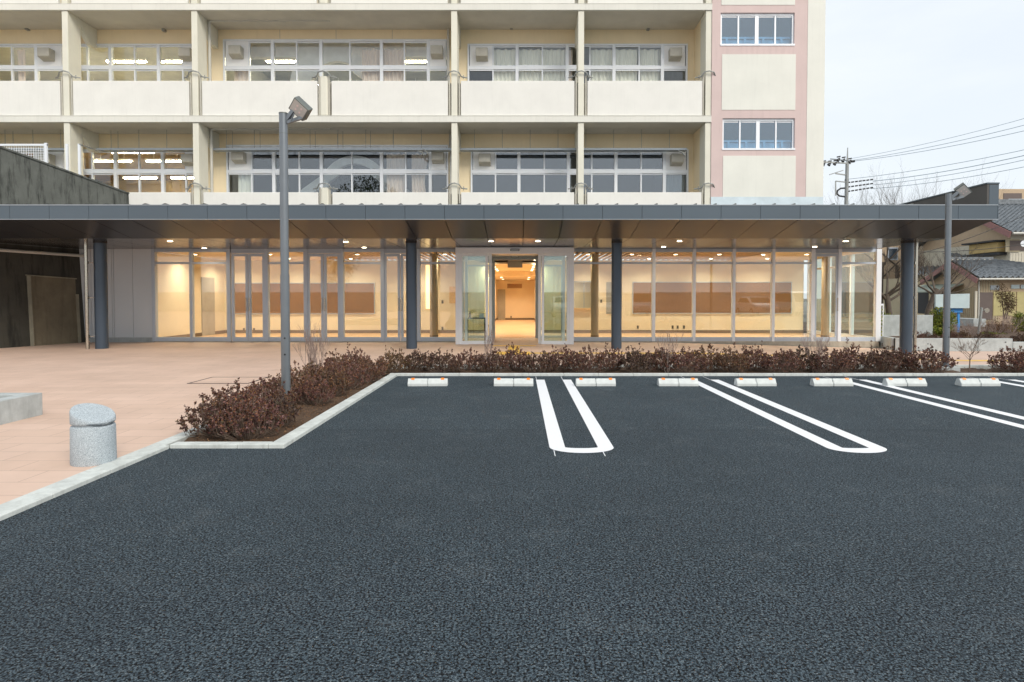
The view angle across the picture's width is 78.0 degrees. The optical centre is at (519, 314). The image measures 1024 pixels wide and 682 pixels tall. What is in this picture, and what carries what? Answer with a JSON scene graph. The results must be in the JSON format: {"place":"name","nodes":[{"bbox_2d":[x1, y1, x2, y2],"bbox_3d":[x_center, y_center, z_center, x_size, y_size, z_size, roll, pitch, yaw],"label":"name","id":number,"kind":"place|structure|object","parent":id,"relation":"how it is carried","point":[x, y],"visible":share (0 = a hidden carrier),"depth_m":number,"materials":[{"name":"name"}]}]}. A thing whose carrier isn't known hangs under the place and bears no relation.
{"place":"outdoors","nodes":[
{"label":"outdoors","id":0,"kind":"place"},
{"bbox_2d":[0,376,1023,681],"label":"asphalt","id":1,"kind":"structure","parent":0,"point":[458,528],"depth_m":3.40,"materials":[{"name":"grey asphalt"}]},
{"bbox_2d":[170,441,271,447],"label":"kerb","id":2,"kind":"structure","parent":1,"relation":"on","point":[254,444],"depth_m":5.63,"materials":[{"name":"concrete"}]},
{"bbox_2d":[269,374,396,447],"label":"kerb","id":3,"kind":"structure","parent":1,"relation":"on","point":[291,437],"depth_m":6.97,"materials":[{"name":"concrete"}]},
{"bbox_2d":[408,378,447,385],"bbox_3d":[-1.399,1.027,9.650,0.600,0.120,0.150,0,2,-1],"label":"wheel stop","id":4,"kind":"object","parent":1,"relation":"on","point":[428,382],"visible":1,"depth_m":9.59,"materials":[{"name":"concrete"}]},
{"bbox_2d":[536,377,613,455],"bbox_3d":[0.555,1.126,8.062,0.574,0.002,5.420,0,2,0],"label":"parking line","id":5,"kind":"object","parent":1,"relation":"on","point":[598,434],"visible":1,"depth_m":6.73,"materials":[{"name":"paint"}]},
{"bbox_2d":[575,378,615,385],"bbox_3d":[1.159,1.027,9.650,0.600,0.120,0.150,0,2,0],"label":"wheel stop","id":6,"kind":"object","parent":1,"relation":"on","point":[595,382],"visible":1,"depth_m":9.59,"materials":[{"name":"concrete"}]},
{"bbox_2d":[657,378,698,385],"bbox_3d":[2.414,1.027,9.650,0.600,0.120,0.150,0,2,1],"label":"wheel stop","id":7,"kind":"object","parent":1,"relation":"on","point":[677,382],"visible":1,"depth_m":9.60,"materials":[{"name":"concrete"}]},
{"bbox_2d":[390,373,1023,375],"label":"kerb","id":8,"kind":"structure","parent":1,"relation":"on","point":[710,374],"depth_m":10.86,"materials":[{"name":"concrete"}]},
{"bbox_2d":[734,378,776,385],"bbox_3d":[3.597,1.027,9.650,0.600,0.120,0.150,0,2,-1],"label":"wheel stop","id":9,"kind":"object","parent":1,"relation":"on","point":[754,381],"visible":1,"depth_m":9.60,"materials":[{"name":"concrete"}]},
{"bbox_2d":[698,377,886,452],"bbox_3d":[3.000,1.125,8.112,0.520,0.002,5.320,0,2,0],"label":"parking line","id":10,"kind":"object","parent":1,"relation":"on","point":[874,448],"visible":0.9,"depth_m":6.73,"materials":[{"name":"paint"}]},
{"bbox_2d":[810,378,852,385],"bbox_3d":[4.761,1.027,9.650,0.600,0.120,0.150,0,2,0],"label":"wheel stop","id":11,"kind":"object","parent":1,"relation":"on","point":[831,381],"visible":1,"depth_m":9.60,"materials":[{"name":"concrete"}]},
{"bbox_2d":[882,378,926,385],"bbox_3d":[5.877,1.027,9.650,0.600,0.120,0.150,0,2,0],"label":"wheel stop","id":12,"kind":"object","parent":1,"relation":"on","point":[904,382],"visible":1,"depth_m":9.60,"materials":[{"name":"concrete"}]},
{"bbox_2d":[826,377,1023,428],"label":"parking line","id":13,"kind":"object","parent":1,"relation":"on","point":[961,410],"visible":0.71,"depth_m":7.93,"materials":[{"name":"paint"}]},
{"bbox_2d":[955,378,1000,385],"bbox_3d":[6.993,1.027,9.650,0.600,0.120,0.150,0,2,-1],"label":"wheel stop","id":14,"kind":"object","parent":1,"relation":"on","point":[977,381],"visible":1,"depth_m":9.60,"materials":[{"name":"concrete"}]},
{"bbox_2d":[0,342,1023,503],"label":"paving","id":15,"kind":"structure","parent":0,"point":[145,392],"depth_m":10.77,"materials":[{"name":"beige tile"}]},
{"bbox_2d":[0,393,42,424],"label":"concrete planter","id":16,"kind":"object","parent":15,"relation":"on","point":[14,407],"visible":0.94,"depth_m":6.87,"materials":[{"name":"concrete"}]},
{"bbox_2d":[0,146,128,347],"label":"retaining wall","id":17,"kind":"structure","parent":15,"relation":"on","point":[41,301],"depth_m":17.74,"materials":[{"name":"concrete"}]},
{"bbox_2d":[0,445,168,520],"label":"kerb","id":18,"kind":"structure","parent":15,"relation":"on","point":[10,508],"depth_m":4.50,"materials":[{"name":"concrete"}]},
{"bbox_2d":[69,403,116,466],"bbox_3d":[-3.430,0.956,5.087,0.316,0.462,0.316,0,2,0],"label":"bollard","id":19,"kind":"object","parent":15,"relation":"on","point":[93,440],"visible":1,"depth_m":4.98,"materials":[{"name":"stone"}]},
{"bbox_2d":[187,377,267,383],"bbox_3d":[-4.655,1.062,10.138,0.950,0.027,0.786,0,2,0],"label":"access cover","id":20,"kind":"object","parent":15,"relation":"on","point":[226,380],"visible":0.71,"depth_m":10.09,"materials":[{"name":"beige metal"}]},
{"bbox_2d":[0,0,825,204],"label":"school building","id":21,"kind":"structure","parent":15,"relation":"on","point":[727,108],"depth_m":21.60,"materials":[{"name":"paint"}]},
{"bbox_2d":[0,44,62,80],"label":"window","id":22,"kind":"structure","parent":21,"relation":"in","point":[47,57],"depth_m":22.71,"materials":[{"name":"metal"}]},
{"bbox_2d":[81,44,191,80],"bbox_3d":[-13.776,-8.668,22.626,4.310,2.105,0.410,0,2,0],"label":"window","id":23,"kind":"structure","parent":21,"relation":"in","point":[184,50],"depth_m":22.71,"materials":[{"name":"metal"}]},
{"bbox_2d":[83,149,192,191],"bbox_3d":[-13.746,-4.917,22.724,4.283,2.080,0.410,0,2,0],"label":"window","id":24,"kind":"structure","parent":21,"relation":"in","point":[187,158],"depth_m":22.81,"materials":[{"name":"metal"}]},
{"bbox_2d":[223,39,446,80],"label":"window","id":25,"kind":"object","parent":21,"relation":"attached to","point":[333,53],"visible":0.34,"depth_m":23.50,"materials":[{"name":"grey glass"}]},
{"bbox_2d":[226,145,448,203],"bbox_3d":[-6.576,-4.997,22.722,8.011,2.240,0.410,0,2,0],"label":"window","id":26,"kind":"structure","parent":21,"relation":"in","point":[237,163],"depth_m":22.81,"materials":[{"name":"metal"}]},
{"bbox_2d":[301,156,410,191],"bbox_3d":[-6.169,-4.628,23.737,7.007,2.617,0.240,0,2,0],"label":"seismic brace","id":27,"kind":"object","parent":21,"relation":"attached to","point":[342,163],"visible":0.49,"depth_m":23.60,"materials":[{"name":"white metal"}]},
{"bbox_2d":[362,49,403,80],"bbox_3d":[-4.930,-8.506,22.947,1.571,2.245,0.126,0,2,0],"label":"curtain","id":28,"kind":"object","parent":21,"relation":"hanging from","point":[391,57],"visible":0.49,"depth_m":22.93,"materials":[{"name":"white fabric"}]},
{"bbox_2d":[386,153,404,191],"bbox_3d":[-4.495,-4.755,23.047,0.708,2.220,0.115,0,2,2],"label":"curtain","id":29,"kind":"object","parent":21,"relation":"hanging from","point":[395,183],"visible":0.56,"depth_m":23.03,"materials":[{"name":"white fabric"}]},
{"bbox_2d":[412,153,428,191],"bbox_3d":[-3.591,-4.755,23.044,0.686,2.220,0.128,0,2,0],"label":"curtain","id":30,"kind":"object","parent":21,"relation":"hanging from","point":[420,161],"visible":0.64,"depth_m":23.03,"materials":[{"name":"white fabric"}]},
{"bbox_2d":[494,49,515,80],"bbox_3d":[-0.524,-8.506,22.945,0.820,2.245,0.123,0,2,0],"label":"curtain","id":31,"kind":"object","parent":21,"relation":"hanging from","point":[505,57],"visible":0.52,"depth_m":22.93,"materials":[{"name":"fabric"}]},
{"bbox_2d":[519,49,564,80],"bbox_3d":[0.831,-8.506,22.944,1.708,2.245,0.127,0,2,0],"label":"curtain","id":32,"kind":"object","parent":21,"relation":"hanging from","point":[550,57],"visible":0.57,"depth_m":22.93,"materials":[{"name":"fabric"}]},
{"bbox_2d":[467,44,687,80],"bbox_3d":[2.083,-8.668,22.626,7.907,2.105,0.410,0,2,0],"label":"window","id":33,"kind":"structure","parent":21,"relation":"in","point":[673,57],"depth_m":22.71,"materials":[{"name":"metal"}]},
{"bbox_2d":[471,149,688,191],"bbox_3d":[2.167,-4.917,22.724,7.862,2.080,0.410,0,2,0],"label":"window","id":34,"kind":"structure","parent":21,"relation":"in","point":[482,163],"depth_m":22.81,"materials":[{"name":"metal"}]},
{"bbox_2d":[591,49,636,80],"bbox_3d":[3.416,-8.506,22.944,1.685,2.245,0.127,0,2,0],"label":"curtain","id":35,"kind":"object","parent":21,"relation":"hanging from","point":[623,57],"visible":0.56,"depth_m":22.93,"materials":[{"name":"fabric"}]},
{"bbox_2d":[640,49,659,80],"bbox_3d":[4.725,-8.506,22.943,0.751,2.245,0.126,0,2,0],"label":"curtain","id":36,"kind":"object","parent":21,"relation":"hanging from","point":[650,57],"visible":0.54,"depth_m":22.93,"materials":[{"name":"fabric"}]},
{"bbox_2d":[720,13,794,45],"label":"window","id":37,"kind":"structure","parent":21,"relation":"in","point":[756,16],"depth_m":21.28,"materials":[{"name":"metal"}]},
{"bbox_2d":[722,119,794,149],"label":"window","id":38,"kind":"structure","parent":21,"relation":"in","point":[757,145],"depth_m":21.37,"materials":[{"name":"metal"}]},
{"bbox_2d":[0,182,999,354],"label":"canopy","id":39,"kind":"object","parent":15,"relation":"on","point":[616,229],"visible":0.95,"depth_m":14.69,"materials":[{"name":"grey metal"}]},
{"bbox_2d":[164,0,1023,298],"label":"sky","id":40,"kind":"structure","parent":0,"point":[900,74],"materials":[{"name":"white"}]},
{"bbox_2d":[184,367,1022,441],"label":"soil","id":41,"kind":"structure","parent":0,"point":[274,437],"depth_m":9.05,"materials":[{"name":"brown soil"}]},
{"bbox_2d":[175,387,259,438],"bbox_3d":[-2.934,0.960,6.196,0.705,0.503,0.749,1,2,33],"label":"shrub","id":42,"kind":"object","parent":41,"relation":"on","point":[193,418],"visible":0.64,"depth_m":6.07,"materials":[{"name":"red plant"}]},
{"bbox_2d":[202,378,280,423],"bbox_3d":[-2.942,0.930,6.756,0.825,0.534,0.857,-1,2,-36],"label":"shrub","id":43,"kind":"object","parent":41,"relation":"on","point":[242,393],"visible":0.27,"depth_m":6.74,"materials":[{"name":"red plant"}]},
{"bbox_2d":[205,383,287,440],"bbox_3d":[-2.585,0.937,6.051,0.660,0.553,0.666,0,2,13],"label":"shrub","id":44,"kind":"object","parent":41,"relation":"on","point":[260,418],"visible":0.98,"depth_m":5.96,"materials":[{"name":"red plant"}]},
{"bbox_2d":[228,377,298,404],"bbox_3d":[-2.980,0.948,7.343,0.785,0.466,0.666,-1,2,-25],"label":"shrub","id":45,"kind":"object","parent":41,"relation":"on","point":[274,389],"visible":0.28,"depth_m":7.37,"materials":[{"name":"red plant"}]},
{"bbox_2d":[254,382,302,427],"bbox_3d":[-2.525,0.948,6.557,0.483,0.496,0.562,1,2,22],"label":"shrub","id":46,"kind":"object","parent":41,"relation":"on","point":[284,405],"visible":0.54,"depth_m":6.56,"materials":[{"name":"red plant"}]},
{"bbox_2d":[259,365,317,403],"bbox_3d":[-2.952,0.905,8.089,0.784,0.513,0.706,1,2,34],"label":"shrub","id":47,"kind":"object","parent":41,"relation":"on","point":[294,379],"visible":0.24,"depth_m":8.09,"materials":[{"name":"red plant"}]},
{"bbox_2d":[279,96,312,408],"bbox_3d":[-2.645,-0.714,7.495,0.416,3.714,0.186,0,2,0],"label":"lamp post","id":48,"kind":"object","parent":41,"relation":"on","point":[300,108],"visible":0.96,"depth_m":7.49,"materials":[{"name":"black metal"}]},
{"bbox_2d":[294,319,329,373],"bbox_3d":[-3.032,0.594,9.280,0.534,1.072,0.378,-1,2,-30],"label":"bare sapling","id":49,"kind":"object","parent":41,"relation":"on","point":[314,347],"visible":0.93,"depth_m":9.27,"materials":[{"name":"brown plant"}]},
{"bbox_2d":[293,371,336,404],"bbox_3d":[-2.593,0.931,7.961,0.537,0.454,0.505,0,2,-5],"label":"shrub","id":50,"kind":"object","parent":41,"relation":"on","point":[312,396],"visible":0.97,"depth_m":7.92,"materials":[{"name":"red plant"}]},
{"bbox_2d":[314,357,350,396],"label":"shrub","id":51,"kind":"object","parent":41,"relation":"on","point":[344,381],"visible":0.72,"depth_m":8.59,"materials":[{"name":"red plant"}]},
{"bbox_2d":[326,359,369,389],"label":"shrub","id":52,"kind":"object","parent":41,"relation":"on","point":[355,375],"visible":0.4,"depth_m":9.31,"materials":[{"name":"red plant"}]},
{"bbox_2d":[342,354,386,383],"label":"shrub","id":53,"kind":"object","parent":41,"relation":"on","point":[379,372],"visible":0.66,"depth_m":9.98,"materials":[{"name":"red plant"}]},
{"bbox_2d":[374,345,412,372],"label":"shrub","id":54,"kind":"object","parent":41,"relation":"on","point":[393,364],"visible":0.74,"depth_m":11.30,"materials":[{"name":"red plant"}]},
{"bbox_2d":[403,348,436,371],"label":"shrub","id":55,"kind":"object","parent":41,"relation":"on","point":[418,360],"visible":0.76,"depth_m":11.52,"materials":[{"name":"red plant"}]},
{"bbox_2d":[423,347,462,372],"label":"shrub","id":56,"kind":"object","parent":41,"relation":"on","point":[448,367],"visible":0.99,"depth_m":11.23,"materials":[{"name":"red plant"}]},
{"bbox_2d":[449,347,485,371],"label":"shrub","id":57,"kind":"object","parent":41,"relation":"on","point":[471,360],"visible":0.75,"depth_m":11.54,"materials":[{"name":"red plant"}]},
{"bbox_2d":[476,344,506,372],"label":"shrub","id":58,"kind":"object","parent":41,"relation":"on","point":[494,363],"visible":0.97,"depth_m":11.23,"materials":[{"name":"red plant"}]},
{"bbox_2d":[498,342,532,371],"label":"shrub","id":59,"kind":"object","parent":41,"relation":"on","point":[516,361],"visible":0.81,"depth_m":11.48,"materials":[{"name":"red plant"}]},
{"bbox_2d":[521,350,560,372],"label":"shrub","id":60,"kind":"object","parent":41,"relation":"on","point":[539,365],"visible":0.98,"depth_m":11.26,"materials":[{"name":"red plant"}]},
{"bbox_2d":[543,343,584,371],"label":"shrub","id":61,"kind":"object","parent":41,"relation":"on","point":[564,365],"visible":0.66,"depth_m":11.51,"materials":[{"name":"red plant"}]},
{"bbox_2d":[567,345,608,372],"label":"shrub","id":62,"kind":"object","parent":41,"relation":"on","point":[586,364],"visible":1,"depth_m":11.24,"materials":[{"name":"red plant"}]},
{"bbox_2d":[592,341,626,370],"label":"shrub","id":63,"kind":"object","parent":41,"relation":"on","point":[612,362],"visible":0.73,"depth_m":11.53,"materials":[{"name":"red plant"}]},
{"bbox_2d":[617,343,655,372],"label":"shrub","id":64,"kind":"object","parent":41,"relation":"on","point":[634,363],"visible":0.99,"depth_m":11.22,"materials":[{"name":"red plant"}]},
{"bbox_2d":[639,347,678,371],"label":"shrub","id":65,"kind":"object","parent":41,"relation":"on","point":[655,356],"visible":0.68,"depth_m":11.47,"materials":[{"name":"red plant"}]},
{"bbox_2d":[662,346,710,372],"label":"shrub","id":66,"kind":"object","parent":41,"relation":"on","point":[691,356],"visible":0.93,"depth_m":11.23,"materials":[{"name":"red plant"}]},
{"bbox_2d":[684,343,728,371],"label":"shrub","id":67,"kind":"object","parent":41,"relation":"on","point":[710,367],"visible":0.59,"depth_m":11.52,"materials":[{"name":"red plant"}]},
{"bbox_2d":[715,343,749,372],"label":"shrub","id":68,"kind":"object","parent":41,"relation":"on","point":[734,367],"visible":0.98,"depth_m":11.24,"materials":[{"name":"red plant"}]},
{"bbox_2d":[732,341,770,370],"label":"shrub","id":69,"kind":"object","parent":41,"relation":"on","point":[758,355],"visible":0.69,"depth_m":11.51,"materials":[{"name":"red plant"}]},
{"bbox_2d":[758,349,807,372],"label":"shrub","id":70,"kind":"object","parent":41,"relation":"on","point":[775,357],"visible":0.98,"depth_m":11.21,"materials":[{"name":"red plant"}]},
{"bbox_2d":[805,346,856,372],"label":"shrub","id":71,"kind":"object","parent":41,"relation":"on","point":[838,360],"visible":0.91,"depth_m":11.20,"materials":[{"name":"red plant"}]},
{"bbox_2d":[859,341,900,372],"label":"shrub","id":72,"kind":"object","parent":41,"relation":"on","point":[879,366],"visible":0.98,"depth_m":11.24,"materials":[{"name":"red plant"}]},
{"bbox_2d":[901,343,959,372],"bbox_3d":[7.309,0.796,11.325,0.943,0.567,0.919,0,2,-17],"label":"shrub","id":73,"kind":"object","parent":41,"relation":"on","point":[926,364],"visible":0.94,"depth_m":11.22,"materials":[{"name":"red plant"}]},
{"bbox_2d":[941,183,971,371],"bbox_3d":[8.020,-0.599,11.708,0.561,3.664,0.280,0,2,0],"label":"lamp post","id":74,"kind":"object","parent":41,"relation":"on","point":[962,190],"visible":0.91,"depth_m":11.66,"materials":[{"name":"black metal"}]},
{"bbox_2d":[987,346,1023,372],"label":"shrub","id":75,"kind":"object","parent":41,"relation":"on","point":[1004,366],"visible":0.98,"depth_m":11.42,"materials":[{"name":"red plant"}]},
{"bbox_2d":[803,299,820,304],"bbox_3d":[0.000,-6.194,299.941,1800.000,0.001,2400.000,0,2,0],"label":"ground","id":76,"kind":"structure","parent":0,"point":[805,301],"depth_m":268.42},
{"bbox_2d":[79,248,881,347],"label":"entrance hall","id":77,"kind":"structure","parent":76,"relation":"on","point":[157,295],"depth_m":21.29,"materials":[{"name":"glass"}]},
{"bbox_2d":[201,277,214,335],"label":"inner door","id":78,"kind":"structure","parent":77,"relation":"in","point":[207,284],"depth_m":22.19,"materials":[{"name":"beige wood"}]},
{"bbox_2d":[231,254,248,340],"bbox_3d":[-8.353,-0.509,18.866,0.489,2.609,0.114,0,2,0],"label":"door","id":79,"kind":"structure","parent":77,"relation":"in","point":[234,338],"depth_m":18.88,"materials":[{"name":"white metal"}]},
{"bbox_2d":[248,254,264,340],"bbox_3d":[-7.847,-0.509,18.866,0.489,2.609,0.114,0,2,0],"label":"door","id":80,"kind":"structure","parent":77,"relation":"in","point":[251,338],"depth_m":18.87,"materials":[{"name":"white metal"}]},
{"bbox_2d":[235,283,374,313],"bbox_3d":[-8.011,-0.597,23.467,5.265,1.166,0.049,0,2,0],"label":"notice board","id":81,"kind":"object","parent":77,"relation":"attached to","point":[359,298],"visible":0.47,"depth_m":23.46,"materials":[{"name":"brown wood"}]},
{"bbox_2d":[307,254,323,340],"bbox_3d":[-6.098,-0.509,18.866,0.485,2.609,0.114,0,2,0],"label":"door","id":82,"kind":"structure","parent":77,"relation":"in","point":[308,255],"depth_m":18.87,"materials":[{"name":"white metal"}]},
{"bbox_2d":[324,254,339,340],"bbox_3d":[-5.597,-0.509,18.866,0.485,2.609,0.114,0,2,0],"label":"door","id":83,"kind":"structure","parent":77,"relation":"in","point":[325,255],"depth_m":18.87,"materials":[{"name":"white metal"}]},
{"bbox_2d":[343,249,380,340],"bbox_3d":[-4.690,-0.581,18.926,1.162,2.750,0.110,0,2,0],"label":"window","id":84,"kind":"structure","parent":77,"relation":"in","point":[344,250],"depth_m":18.86,"materials":[{"name":"white metal"}]},
{"bbox_2d":[384,254,400,340],"bbox_3d":[-3.804,-0.509,18.866,0.480,2.609,0.114,0,2,0],"label":"door","id":85,"kind":"structure","parent":77,"relation":"in","point":[398,338],"depth_m":18.87,"materials":[{"name":"white metal"}]},
{"bbox_2d":[420,249,455,340],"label":"window","id":86,"kind":"structure","parent":77,"relation":"in","point":[421,250],"depth_m":18.86,"materials":[{"name":"white metal"}]},
{"bbox_2d":[455,247,573,343],"bbox_3d":[-0.139,-0.662,20.690,3.364,2.880,5.599,0,2,0],"label":"entrance vestibule","id":87,"kind":"object","parent":77,"relation":"on","point":[493,254],"visible":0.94,"depth_m":18.01,"materials":[{"name":"metal"}]},
{"bbox_2d":[465,254,491,343],"bbox_3d":[-1.186,-0.443,18.130,0.778,2.576,0.050,0,2,0],"label":"sliding door","id":88,"kind":"structure","parent":87,"relation":"in","point":[490,255],"depth_m":18.11,"materials":[{"name":"metal"}]},
{"bbox_2d":[538,254,564,343],"bbox_3d":[0.919,-0.443,18.130,0.769,2.576,0.050,0,2,0],"label":"sliding door","id":89,"kind":"structure","parent":87,"relation":"in","point":[539,255],"depth_m":18.11,"materials":[{"name":"metal"}]},
{"bbox_2d":[574,249,610,340],"bbox_3d":[2.239,-0.581,18.926,1.228,2.750,0.110,0,2,0],"label":"window","id":90,"kind":"structure","parent":77,"relation":"in","point":[575,250],"depth_m":18.86,"materials":[{"name":"white metal"}]},
{"bbox_2d":[632,282,791,313],"bbox_3d":[7.147,-0.626,23.466,5.911,1.177,0.049,0,2,0],"label":"notice board","id":91,"kind":"object","parent":77,"relation":"attached to","point":[711,297],"visible":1,"depth_m":23.46,"materials":[{"name":"brown wood"}]},
{"bbox_2d":[695,249,732,340],"bbox_3d":[5.805,-0.581,18.926,1.181,2.750,0.110,0,2,0],"label":"window","id":92,"kind":"structure","parent":77,"relation":"in","point":[697,250],"depth_m":18.86,"materials":[{"name":"white metal"}]},
{"bbox_2d":[735,249,771,340],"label":"window","id":93,"kind":"structure","parent":77,"relation":"in","point":[737,250],"depth_m":18.86,"materials":[{"name":"white metal"}]},
{"bbox_2d":[775,249,810,340],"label":"window","id":94,"kind":"structure","parent":77,"relation":"in","point":[777,250],"depth_m":18.86,"materials":[{"name":"white metal"}]},
{"bbox_2d":[815,254,837,340],"bbox_3d":[9.153,-0.509,18.866,0.721,2.609,0.114,0,2,0],"label":"door","id":95,"kind":"structure","parent":77,"relation":"in","point":[834,338],"depth_m":18.88,"materials":[{"name":"white metal"}]},
{"bbox_2d":[849,252,873,336],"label":"side window","id":96,"kind":"structure","parent":77,"relation":"in","point":[852,256],"depth_m":20.33,"materials":[{"name":"metal"}]},
{"bbox_2d":[880,315,932,341],"bbox_3d":[12.918,0.551,21.112,1.650,1.073,0.180,0,2,0],"label":"concrete screen","id":97,"kind":"object","parent":76,"relation":"on","point":[892,324],"visible":0.27,"depth_m":21.02,"materials":[{"name":"grey concrete"}]},
{"bbox_2d":[880,336,1012,350],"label":"planting wall","id":98,"kind":"structure","parent":76,"relation":"on","point":[994,344],"depth_m":17.82,"materials":[{"name":"concrete"}]},
{"bbox_2d":[803,305,880,346],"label":"ground","id":99,"kind":"structure","parent":0,"point":[843,319],"depth_m":45.71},
{"bbox_2d":[824,148,872,316],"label":"utility pole","id":100,"kind":"object","parent":99,"relation":"on","point":[844,269],"visible":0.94,"depth_m":44.74,"materials":[{"name":"grey concrete"}]},
{"bbox_2d":[824,171,942,311],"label":"bare tree","id":101,"kind":"object","parent":99,"relation":"on","point":[883,265],"visible":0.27,"depth_m":43.63,"materials":[{"name":"brown plant"}]},
{"bbox_2d":[831,245,939,316],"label":"tan house","id":102,"kind":"structure","parent":99,"relation":"on","point":[863,297],"depth_m":44.19,"materials":[{"name":"paint"}]},
{"bbox_2d":[918,199,1023,276],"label":"two storey house","id":103,"kind":"structure","parent":99,"relation":"on","point":[1010,234],"depth_m":36.52,"materials":[{"name":"beige"}]},
{"bbox_2d":[803,322,1023,341],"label":"planting ground","id":104,"kind":"structure","parent":0,"point":[864,328],"depth_m":25.76,"materials":[{"name":"soil"}]},
{"bbox_2d":[844,244,935,314],"bbox_3d":[13.697,-0.913,23.539,3.090,3.684,1.674,1,2,35],"label":"bare tree","id":105,"kind":"object","parent":104,"relation":"on","point":[887,299],"visible":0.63,"depth_m":23.43,"materials":[{"name":"brown plant"}]},
{"bbox_2d":[883,243,992,314],"bbox_3d":[16.182,-1.048,24.419,3.700,3.926,3.676,0,2,0],"label":"bare tree","id":106,"kind":"object","parent":104,"relation":"on","point":[934,290],"visible":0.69,"depth_m":24.43,"materials":[{"name":"brown plant"}]},
{"bbox_2d":[934,294,969,331],"bbox_3d":[15.937,0.029,23.304,1.300,1.603,0.250,0,2,0],"label":"sign board","id":107,"kind":"object","parent":104,"relation":"on","point":[959,303],"visible":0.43,"depth_m":23.20,"materials":[{"name":"blue paint"}]},
{"bbox_2d":[913,257,1023,325],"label":"tiled house","id":108,"kind":"structure","parent":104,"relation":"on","point":[1009,274],"depth_m":30.00,"materials":[{"name":"beige paint"}]},
{"bbox_2d":[994,283,1017,318],"bbox_3d":[19.586,-0.546,25.404,0.959,1.462,0.578,0,2,-12],"label":"tree","id":109,"kind":"object","parent":104,"relation":"on","point":[1006,298],"visible":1,"depth_m":25.39,"materials":[{"name":"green plant"}]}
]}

